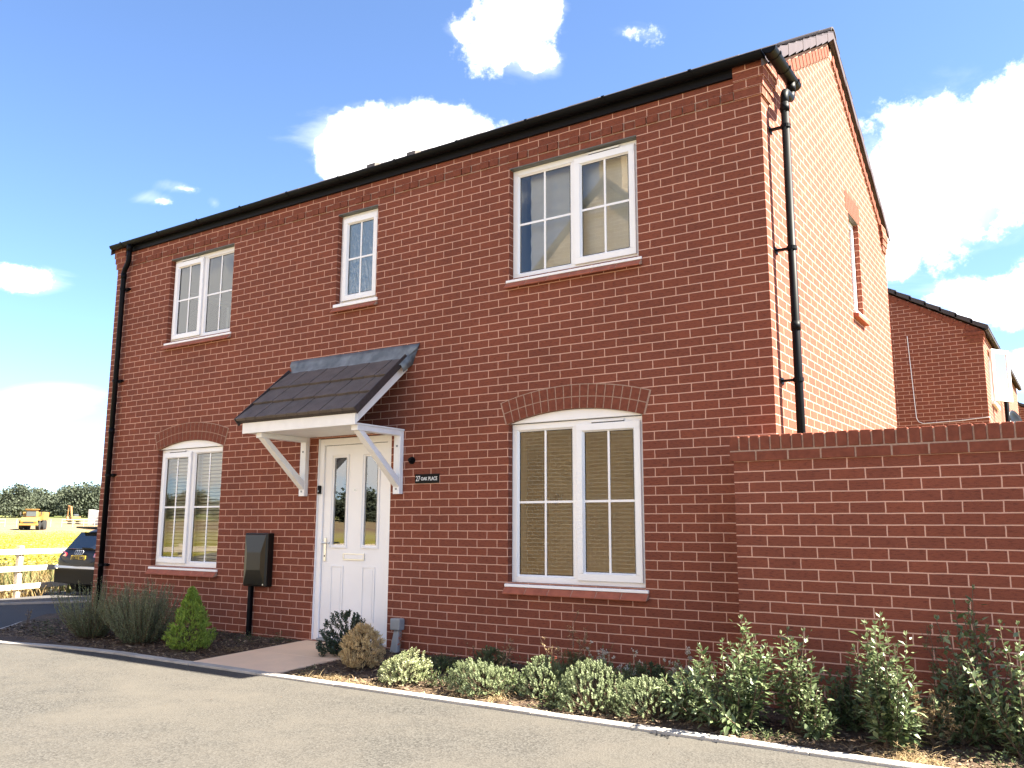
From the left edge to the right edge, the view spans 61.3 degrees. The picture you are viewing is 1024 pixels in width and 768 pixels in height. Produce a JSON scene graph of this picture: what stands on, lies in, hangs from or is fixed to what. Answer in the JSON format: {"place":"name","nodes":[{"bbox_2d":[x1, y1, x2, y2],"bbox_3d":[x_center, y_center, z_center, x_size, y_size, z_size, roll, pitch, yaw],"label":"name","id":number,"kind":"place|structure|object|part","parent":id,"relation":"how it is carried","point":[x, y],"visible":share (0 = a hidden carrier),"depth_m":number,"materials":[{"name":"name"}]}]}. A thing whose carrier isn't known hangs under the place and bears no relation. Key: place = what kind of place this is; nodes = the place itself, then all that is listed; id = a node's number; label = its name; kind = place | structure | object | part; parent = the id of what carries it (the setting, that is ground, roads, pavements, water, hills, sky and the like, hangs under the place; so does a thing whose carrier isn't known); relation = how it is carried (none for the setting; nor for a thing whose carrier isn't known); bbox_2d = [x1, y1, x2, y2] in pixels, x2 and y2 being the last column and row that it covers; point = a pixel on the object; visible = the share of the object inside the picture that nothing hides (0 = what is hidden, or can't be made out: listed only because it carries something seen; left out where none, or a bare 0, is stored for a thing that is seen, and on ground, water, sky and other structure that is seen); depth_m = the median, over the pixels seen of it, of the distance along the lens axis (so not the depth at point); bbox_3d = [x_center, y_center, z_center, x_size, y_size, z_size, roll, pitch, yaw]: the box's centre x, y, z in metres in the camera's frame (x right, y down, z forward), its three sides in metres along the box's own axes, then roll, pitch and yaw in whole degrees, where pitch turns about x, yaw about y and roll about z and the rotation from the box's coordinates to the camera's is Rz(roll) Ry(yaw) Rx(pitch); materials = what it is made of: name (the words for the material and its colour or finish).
{"place":"outdoors","nodes":[
{"label":"outdoors","id":0,"kind":"place"},
{"bbox_2d":[0,603,87,627],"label":"driveway","id":1,"kind":"structure","parent":0,"point":[11,614],"depth_m":12.91,"materials":[{"name":"grey asphalt"}]},
{"bbox_2d":[0,594,91,602],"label":"pavement","id":2,"kind":"structure","parent":0,"point":[44,598],"depth_m":15.32,"materials":[{"name":"grey concrete"}]},
{"bbox_2d":[0,515,97,597],"bbox_3d":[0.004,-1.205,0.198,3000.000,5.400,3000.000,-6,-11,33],"label":"ground","id":3,"kind":"structure","parent":0,"point":[10,523],"depth_m":137.70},
{"bbox_2d":[0,482,38,517],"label":"broadleaf tree","id":4,"kind":"object","parent":3,"relation":"on","point":[18,497],"visible":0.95,"depth_m":198.55,"materials":[{"name":"green plant"}]},
{"bbox_2d":[18,509,48,529],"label":"dump truck","id":5,"kind":"object","parent":3,"relation":"on","point":[36,518],"visible":1,"depth_m":123.41,"materials":[{"name":"orange paint"}]},
{"bbox_2d":[0,546,69,597],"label":"post and rail fence","id":6,"kind":"object","parent":3,"relation":"on","point":[19,552],"visible":0.26,"depth_m":16.34,"materials":[{"name":"white wood"}]},
{"bbox_2d":[0,533,79,595],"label":"green undergrowth","id":7,"kind":"object","parent":3,"relation":"on","point":[51,578],"visible":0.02,"depth_m":21.66,"materials":[{"name":"green plant"}]},
{"bbox_2d":[25,487,60,516],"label":"broadleaf tree","id":8,"kind":"object","parent":3,"relation":"on","point":[45,499],"visible":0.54,"depth_m":216.58,"materials":[{"name":"green plant"}]},
{"bbox_2d":[0,600,89,604],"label":"footway edging","id":9,"kind":"object","parent":3,"relation":"on","point":[21,603],"visible":0.12,"depth_m":14.45,"materials":[{"name":"concrete"}]},
{"bbox_2d":[0,530,91,565],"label":"yellow flowers","id":10,"kind":"object","parent":3,"relation":"on","point":[32,545],"visible":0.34,"depth_m":40.41,"materials":[{"name":"yellow plant"}]},
{"bbox_2d":[0,562,91,598],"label":"tall grass","id":11,"kind":"structure","parent":3,"relation":"on","point":[28,592],"depth_m":17.48,"materials":[{"name":"plant"}]},
{"bbox_2d":[0,519,94,526],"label":"site barrier","id":12,"kind":"object","parent":3,"relation":"on","point":[50,521],"visible":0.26,"depth_m":140.97,"materials":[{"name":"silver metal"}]},
{"bbox_2d":[9,587,90,594],"bbox_3d":[-4.379,4.786,20.997,10.800,0.200,12.250,-6,-11,33],"label":"parking pad","id":13,"kind":"object","parent":3,"relation":"on","point":[64,593],"depth_m":17.27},
{"bbox_2d":[54,526,96,592],"bbox_3d":[-7.238,3.619,17.975,1.995,1.313,3.762,-6,-11,33],"label":"parked car","id":14,"kind":"object","parent":13,"relation":"on","point":[76,561],"visible":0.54,"depth_m":16.57,"materials":[{"name":"black paint"}]},
{"bbox_3d":[-8.146,3.028,16.690,1.139,0.324,0.249,-6,-11,33],"label":"rear window","id":15,"kind":"part","parent":14,"relation":"part of","materials":[{"name":"blue glass"}]},
{"bbox_2d":[52,493,75,515],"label":"broadleaf tree","id":16,"kind":"object","parent":3,"relation":"on","point":[62,503],"visible":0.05,"depth_m":229.08,"materials":[{"name":"green plant"}]},
{"bbox_2d":[55,484,76,502],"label":"broadleaf tree","id":17,"kind":"object","parent":3,"relation":"on","point":[62,489],"visible":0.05,"depth_m":241.55,"materials":[{"name":"green plant"}]},
{"bbox_2d":[66,505,80,523],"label":"excavator","id":18,"kind":"object","parent":3,"relation":"on","point":[74,516],"visible":0.94,"depth_m":157.29,"materials":[{"name":"metal"}]},
{"bbox_2d":[51,481,99,517],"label":"broadleaf tree","id":19,"kind":"object","parent":3,"relation":"on","point":[68,494],"visible":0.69,"depth_m":211.09,"materials":[{"name":"green plant"}]},
{"bbox_2d":[77,483,100,517],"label":"broadleaf tree","id":20,"kind":"object","parent":3,"relation":"on","point":[93,489],"visible":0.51,"depth_m":210.75,"materials":[{"name":"green plant"}]},
{"bbox_2d":[87,510,98,524],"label":"site cabin","id":21,"kind":"object","parent":3,"relation":"on","point":[92,515],"visible":0.38,"depth_m":153.75,"materials":[{"name":"grey metal"}]},
{"bbox_2d":[0,621,947,767],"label":"kerb","id":22,"kind":"structure","parent":3,"relation":"on","point":[734,741],"depth_m":5.76,"materials":[{"name":"concrete"}]},
{"bbox_2d":[91,27,896,683],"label":"brick house","id":23,"kind":"structure","parent":3,"relation":"on","point":[351,343],"depth_m":8.40,"materials":[{"name":"red brick"}]},
{"bbox_2d":[145,440,222,577],"bbox_3d":[-3.913,1.488,10.458,1.313,1.617,0.189,-6,-11,33],"label":"window","id":24,"kind":"structure","parent":23,"relation":"in","point":[192,449],"depth_m":10.51,"materials":[{"name":"white plastic"}]},
{"bbox_2d":[165,453,222,561],"bbox_3d":[-3.831,1.497,10.582,1.203,1.383,0.052,-6,-11,33],"label":"venetian blind","id":25,"kind":"object","parent":24,"relation":"hanging from","point":[198,527],"visible":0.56,"depth_m":10.56,"materials":[{"name":"white plastic"}]},
{"bbox_2d":[160,243,234,349],"bbox_3d":[-3.904,-1.075,10.878,1.313,1.203,0.189,-6,-11,33],"label":"window","id":26,"kind":"structure","parent":23,"relation":"in","point":[204,258],"depth_m":10.94,"materials":[{"name":"white plastic"}]},
{"bbox_2d":[188,295,230,330],"bbox_3d":[-4.603,-0.764,12.940,0.055,1.052,0.898,-6,-11,33],"label":"window","id":27,"kind":"structure","parent":23,"relation":"in","point":[225,309],"depth_m":13.10,"materials":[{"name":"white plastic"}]},
{"bbox_2d":[243,533,273,635],"bbox_3d":[-2.803,2.211,9.472,0.375,1.140,0.116,-6,-11,33],"label":"meter cabinet","id":28,"kind":"object","parent":23,"relation":"attached to","point":[258,561],"visible":0.85,"depth_m":9.46,"materials":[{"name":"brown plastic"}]},
{"bbox_2d":[317,486,320,493],"bbox_3d":[-2.056,1.129,9.221,0.036,0.090,0.034,-6,-11,33],"label":"doorbell","id":29,"kind":"object","parent":23,"relation":"attached to","point":[319,490],"visible":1,"depth_m":9.21,"materials":[{"name":"black plastic"}]},
{"bbox_2d":[319,442,387,643],"bbox_3d":[-1.636,1.609,8.891,0.901,2.000,0.119,-6,-11,33],"label":"front door","id":30,"kind":"structure","parent":23,"relation":"in","point":[354,524],"depth_m":8.91,"materials":[{"name":"white plastic"}]},
{"bbox_2d":[330,204,377,312],"bbox_3d":[-1.668,-1.346,9.410,0.646,1.128,0.189,-6,-11,33],"label":"window","id":31,"kind":"structure","parent":23,"relation":"in","point":[359,227],"depth_m":9.44,"materials":[{"name":"white plastic"}]},
{"bbox_2d":[390,618,403,652],"bbox_3d":[-1.109,2.423,8.302,0.120,0.335,0.097,-6,-11,33],"label":"cable entry cover","id":32,"kind":"object","parent":23,"relation":"attached to","point":[397,625],"visible":0.9,"depth_m":8.28,"materials":[{"name":"grey plastic"}]},
{"bbox_2d":[408,457,414,463],"bbox_3d":[-0.999,0.754,8.534,0.072,0.072,0.053,-6,-11,33],"label":"cable gland","id":33,"kind":"object","parent":23,"relation":"attached to","point":[411,460],"visible":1,"depth_m":8.52,"materials":[{"name":"black plastic"}]},
{"bbox_2d":[415,474,438,483],"bbox_3d":[-0.827,0.921,8.413,0.298,0.090,0.014,-6,-11,33],"label":"house sign","id":34,"kind":"object","parent":23,"relation":"attached to","point":[426,478],"visible":1,"depth_m":8.41,"materials":[{"name":"black stone"}]},
{"bbox_2d":[527,443,548,574],"bbox_3d":[0.191,1.662,9.364,0.100,2.050,0.846,-6,-11,33],"label":"window blind","id":35,"kind":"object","parent":23,"relation":"in","point":[535,459],"depth_m":9.55,"materials":[{"name":"beige fabric"}]},
{"bbox_2d":[504,135,641,287],"bbox_3d":[0.554,-1.542,7.940,1.407,1.203,0.189,-6,-11,33],"label":"window","id":36,"kind":"structure","parent":23,"relation":"in","point":[576,160],"depth_m":7.91,"materials":[{"name":"white plastic"}]},
{"bbox_2d":[502,409,648,601],"bbox_3d":[0.545,1.022,7.519,1.407,1.617,0.189,-6,-11,33],"label":"window","id":37,"kind":"structure","parent":23,"relation":"in","point":[581,421],"depth_m":7.48,"materials":[{"name":"white plastic"}]},
{"bbox_2d":[531,155,628,270],"bbox_3d":[0.691,-1.581,8.081,1.187,1.066,0.056,-6,-11,33],"label":"roman blind","id":38,"kind":"object","parent":23,"relation":"attached to","point":[558,229],"visible":0.6,"depth_m":8.09,"materials":[{"name":"fabric"}]},
{"bbox_2d":[848,213,869,325],"bbox_3d":[3.781,-1.265,9.599,0.185,1.187,0.540,-6,-11,33],"label":"window","id":39,"kind":"structure","parent":23,"relation":"in","point":[857,314],"depth_m":9.74,"materials":[{"name":"white plastic"}]},
{"bbox_2d":[0,611,1023,767],"bbox_3d":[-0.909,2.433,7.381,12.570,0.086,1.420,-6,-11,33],"label":"bark mulch","id":40,"kind":"object","parent":3,"relation":"on","point":[602,715],"visible":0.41,"depth_m":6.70,"materials":[{"name":"brown wood"}]},
{"bbox_2d":[25,609,31,627],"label":"dried weed","id":41,"kind":"object","parent":40,"relation":"on","point":[29,617],"visible":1,"depth_m":10.29,"materials":[{"name":"brown plant"}]},
{"bbox_2d":[49,576,131,638],"bbox_3d":[-4.652,2.459,9.525,0.829,0.668,0.982,5,-10,-25],"label":"rosemary bush","id":42,"kind":"object","parent":40,"relation":"on","point":[92,625],"visible":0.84,"depth_m":9.44,"materials":[{"name":"green plant"}]},
{"bbox_2d":[106,588,167,628],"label":"rosemary bush","id":43,"kind":"object","parent":40,"relation":"on","point":[138,601],"visible":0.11,"depth_m":9.61,"materials":[{"name":"green plant"}]},
{"bbox_2d":[88,578,188,644],"bbox_3d":[-3.891,2.379,9.099,1.092,0.692,1.001,-6,-11,33],"label":"rosemary bush","id":44,"kind":"object","parent":40,"relation":"on","point":[140,623],"visible":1,"depth_m":8.98,"materials":[{"name":"green plant"}]},
{"bbox_2d":[161,586,218,650],"bbox_3d":[-3.185,2.344,8.591,0.507,0.681,0.533,-6,-11,33],"label":"dwarf conifer","id":45,"kind":"object","parent":40,"relation":"on","point":[194,611],"visible":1,"depth_m":8.52,"materials":[{"name":"green plant"}]},
{"bbox_2d":[315,609,371,657],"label":"evergreen shrub","id":46,"kind":"object","parent":40,"relation":"on","point":[333,645],"visible":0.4,"depth_m":8.08,"materials":[{"name":"green plant"}]},
{"bbox_2d":[338,622,385,669],"bbox_3d":[-1.306,2.300,7.538,0.425,0.437,0.426,-6,-11,33],"label":"dwarf conifer","id":47,"kind":"object","parent":40,"relation":"on","point":[366,659],"visible":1,"depth_m":7.48,"materials":[{"name":"brown plant"}]},
{"bbox_2d":[398,631,404,654],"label":"dock weed","id":48,"kind":"object","parent":40,"relation":"on","point":[400,640],"visible":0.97,"depth_m":7.50,"materials":[{"name":"brown"}]},
{"bbox_2d":[376,647,434,685],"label":"variegated shrub","id":49,"kind":"object","parent":40,"relation":"on","point":[405,669],"visible":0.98,"depth_m":6.80,"materials":[{"name":"green plant"}]},
{"bbox_2d":[422,665,451,687],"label":"loose shrub","id":50,"kind":"object","parent":40,"relation":"on","point":[433,681],"visible":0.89,"depth_m":6.67,"materials":[{"name":"green plant"}]},
{"bbox_2d":[422,655,457,672],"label":"shrub","id":51,"kind":"object","parent":40,"relation":"on","point":[446,663],"visible":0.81,"depth_m":7.22,"materials":[{"name":"green plant"}]},
{"bbox_2d":[443,657,521,696],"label":"hebe shrub","id":52,"kind":"object","parent":40,"relation":"on","point":[481,674],"visible":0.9,"depth_m":6.40,"materials":[{"name":"green plant"}]},
{"bbox_2d":[472,645,512,670],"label":"shrub","id":53,"kind":"object","parent":40,"relation":"on","point":[489,654],"visible":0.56,"depth_m":7.20,"materials":[{"name":"green plant"}]},
{"bbox_2d":[485,669,520,698],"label":"loose shrub","id":54,"kind":"object","parent":40,"relation":"on","point":[504,688],"visible":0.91,"depth_m":6.30,"materials":[{"name":"green plant"}]},
{"bbox_2d":[498,638,517,675],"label":"dried weed","id":55,"kind":"object","parent":40,"relation":"on","point":[506,661],"visible":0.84,"depth_m":6.95,"materials":[{"name":"brown"}]},
{"bbox_2d":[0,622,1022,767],"bbox_3d":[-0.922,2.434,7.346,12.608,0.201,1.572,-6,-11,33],"label":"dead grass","id":56,"kind":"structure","parent":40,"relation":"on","point":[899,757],"depth_m":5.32,"materials":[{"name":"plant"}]},
{"bbox_2d":[18,618,1022,767],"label":"weeds","id":57,"kind":"object","parent":40,"relation":"on","point":[763,732],"visible":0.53,"depth_m":5.91,"materials":[{"name":"green plant"}]},
{"bbox_2d":[515,654,565,698],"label":"hebe shrub","id":58,"kind":"object","parent":40,"relation":"on","point":[524,684],"visible":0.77,"depth_m":6.27,"materials":[{"name":"green plant"}]},
{"bbox_2d":[535,679,572,708],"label":"loose shrub","id":59,"kind":"object","parent":40,"relation":"on","point":[553,698],"visible":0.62,"depth_m":5.95,"materials":[{"name":"green plant"}]},
{"bbox_2d":[540,637,585,676],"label":"dried weed","id":60,"kind":"object","parent":40,"relation":"on","point":[558,657],"visible":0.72,"depth_m":6.40,"materials":[{"name":"brown plant"}]},
{"bbox_2d":[558,648,594,677],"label":"shrub","id":61,"kind":"object","parent":40,"relation":"on","point":[565,666],"visible":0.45,"depth_m":6.94,"materials":[{"name":"green plant"}]},
{"bbox_2d":[567,610,587,678],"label":"dried weed","id":62,"kind":"object","parent":40,"relation":"on","point":[585,634],"visible":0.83,"depth_m":6.94,"materials":[{"name":"brown plant"}]},
{"bbox_2d":[548,656,636,713],"bbox_3d":[0.555,2.070,5.987,0.663,0.332,0.663,-6,-11,33],"label":"hebe shrub","id":63,"kind":"object","parent":40,"relation":"on","point":[581,699],"visible":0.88,"depth_m":5.91,"materials":[{"name":"green plant"}]},
{"bbox_2d":[587,640,613,687],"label":"thistle","id":64,"kind":"object","parent":40,"relation":"on","point":[603,653],"visible":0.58,"depth_m":6.50,"materials":[{"name":"green"}]},
{"bbox_2d":[586,675,628,714],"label":"loose shrub","id":65,"kind":"object","parent":40,"relation":"on","point":[607,706],"visible":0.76,"depth_m":5.75,"materials":[{"name":"green plant"}]},
{"bbox_2d":[609,648,642,679],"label":"thistle","id":66,"kind":"object","parent":40,"relation":"on","point":[627,670],"visible":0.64,"depth_m":6.21,"materials":[{"name":"green"}]},
{"bbox_2d":[617,661,673,688],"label":"shrub","id":67,"kind":"object","parent":40,"relation":"on","point":[656,669],"visible":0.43,"depth_m":6.51,"materials":[{"name":"green plant"}]},
{"bbox_2d":[609,674,688,720],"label":"hebe shrub","id":68,"kind":"object","parent":40,"relation":"on","point":[647,688],"visible":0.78,"depth_m":5.67,"materials":[{"name":"green plant"}]},
{"bbox_2d":[662,646,692,690],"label":"thistle","id":69,"kind":"object","parent":40,"relation":"on","point":[690,658],"visible":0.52,"depth_m":6.06,"materials":[{"name":"green"}]},
{"bbox_2d":[667,659,709,700],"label":"loose shrub","id":70,"kind":"object","parent":40,"relation":"on","point":[673,679],"visible":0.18,"depth_m":5.84,"materials":[{"name":"green plant"}]},
{"bbox_2d":[654,660,736,721],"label":"laurel shrub","id":71,"kind":"object","parent":40,"relation":"on","point":[681,692],"visible":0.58,"depth_m":5.54,"materials":[{"name":"green plant"}]},
{"bbox_2d":[683,615,781,735],"bbox_3d":[1.391,1.817,5.357,0.668,0.760,0.541,2,-9,-11],"label":"laurel shrub","id":72,"kind":"object","parent":40,"relation":"on","point":[746,705],"visible":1,"depth_m":5.30,"materials":[{"name":"green plant"}]},
{"bbox_2d":[754,626,825,732],"bbox_3d":[1.742,1.821,5.333,0.349,0.642,0.456,6,-11,-33],"label":"laurel shrub","id":73,"kind":"object","parent":40,"relation":"on","point":[798,697],"visible":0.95,"depth_m":5.29,"materials":[{"name":"green plant"}]},
{"bbox_2d":[789,687,841,740],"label":"laurel shrub","id":74,"kind":"object","parent":40,"relation":"on","point":[820,729],"visible":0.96,"depth_m":5.11,"materials":[{"name":"green plant"}]},
{"bbox_2d":[802,661,893,731],"bbox_3d":[2.065,1.952,5.320,0.497,0.481,0.513,6,-11,-30],"label":"laurel shrub","id":75,"kind":"object","parent":40,"relation":"on","point":[845,704],"visible":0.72,"depth_m":5.30,"materials":[{"name":"green plant"}]},
{"bbox_2d":[843,611,932,753],"bbox_3d":[2.139,1.700,4.903,0.451,0.801,0.425,-6,-11,33],"label":"laurel shrub","id":76,"kind":"object","parent":40,"relation":"on","point":[891,721],"visible":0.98,"depth_m":4.84,"materials":[{"name":"green plant"}]},
{"bbox_2d":[920,624,946,723],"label":"thistle","id":77,"kind":"object","parent":40,"relation":"on","point":[933,667],"visible":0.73,"depth_m":5.20,"materials":[{"name":"green plant"}]},
{"bbox_2d":[909,686,963,747],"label":"shrub","id":78,"kind":"object","parent":40,"relation":"on","point":[932,711],"visible":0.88,"depth_m":4.87,"materials":[{"name":"green plant"}]},
{"bbox_2d":[904,665,1022,749],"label":"laurel shrub","id":79,"kind":"object","parent":40,"relation":"on","point":[963,737],"visible":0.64,"depth_m":4.94,"materials":[{"name":"green plant"}]},
{"bbox_2d":[931,584,1009,744],"bbox_3d":[2.671,1.628,5.028,0.532,0.912,0.523,5,-10,-26],"label":"laurel shrub","id":80,"kind":"object","parent":40,"relation":"on","point":[960,656],"visible":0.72,"depth_m":5.01,"materials":[{"name":"green plant"}]},
{"bbox_2d":[961,619,1023,758],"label":"laurel shrub","id":81,"kind":"object","parent":40,"relation":"on","point":[1012,736],"visible":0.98,"depth_m":4.71,"materials":[{"name":"green plant"}]},
{"bbox_2d":[729,421,1023,733],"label":"garden wall","id":82,"kind":"structure","parent":3,"relation":"on","point":[911,531],"depth_m":5.63,"materials":[{"name":"red brick"}]},
{"bbox_2d":[888,288,1021,427],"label":"brick house","id":83,"kind":"structure","parent":3,"relation":"on","point":[950,368],"depth_m":16.93,"materials":[{"name":"red brick"}]},
{"bbox_2d":[988,356,1000,410],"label":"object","id":84,"kind":"structure","parent":83,"relation":"in","point":[994,403],"depth_m":17.91,"materials":[{"name":"white plastic"}]},
{"bbox_2d":[1009,410,1021,422],"bbox_3d":[9.812,0.759,16.766,0.817,0.528,0.380,-6,-11,33],"label":"satellite dish","id":85,"kind":"object","parent":83,"relation":"attached to","point":[1014,416],"visible":0.44,"depth_m":16.88,"materials":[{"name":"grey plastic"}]},
{"bbox_2d":[194,640,383,673],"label":"path","id":86,"kind":"structure","parent":0,"point":[282,658],"depth_m":7.96,"materials":[{"name":"grey concrete"}]},
{"bbox_2d":[0,644,890,767],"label":"road","id":87,"kind":"structure","parent":0,"point":[63,708],"depth_m":5.32,"materials":[{"name":"grey asphalt"}]},
{"bbox_2d":[0,0,1023,493],"label":"sky","id":88,"kind":"structure","parent":0,"point":[121,120],"materials":[{"name":"blue"}]},
{"bbox_2d":[1018,402,1023,420],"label":"brick house","id":89,"kind":"structure","parent":0,"point":[1021,409],"depth_m":28.27,"materials":[{"name":"brown brick"}]}
]}

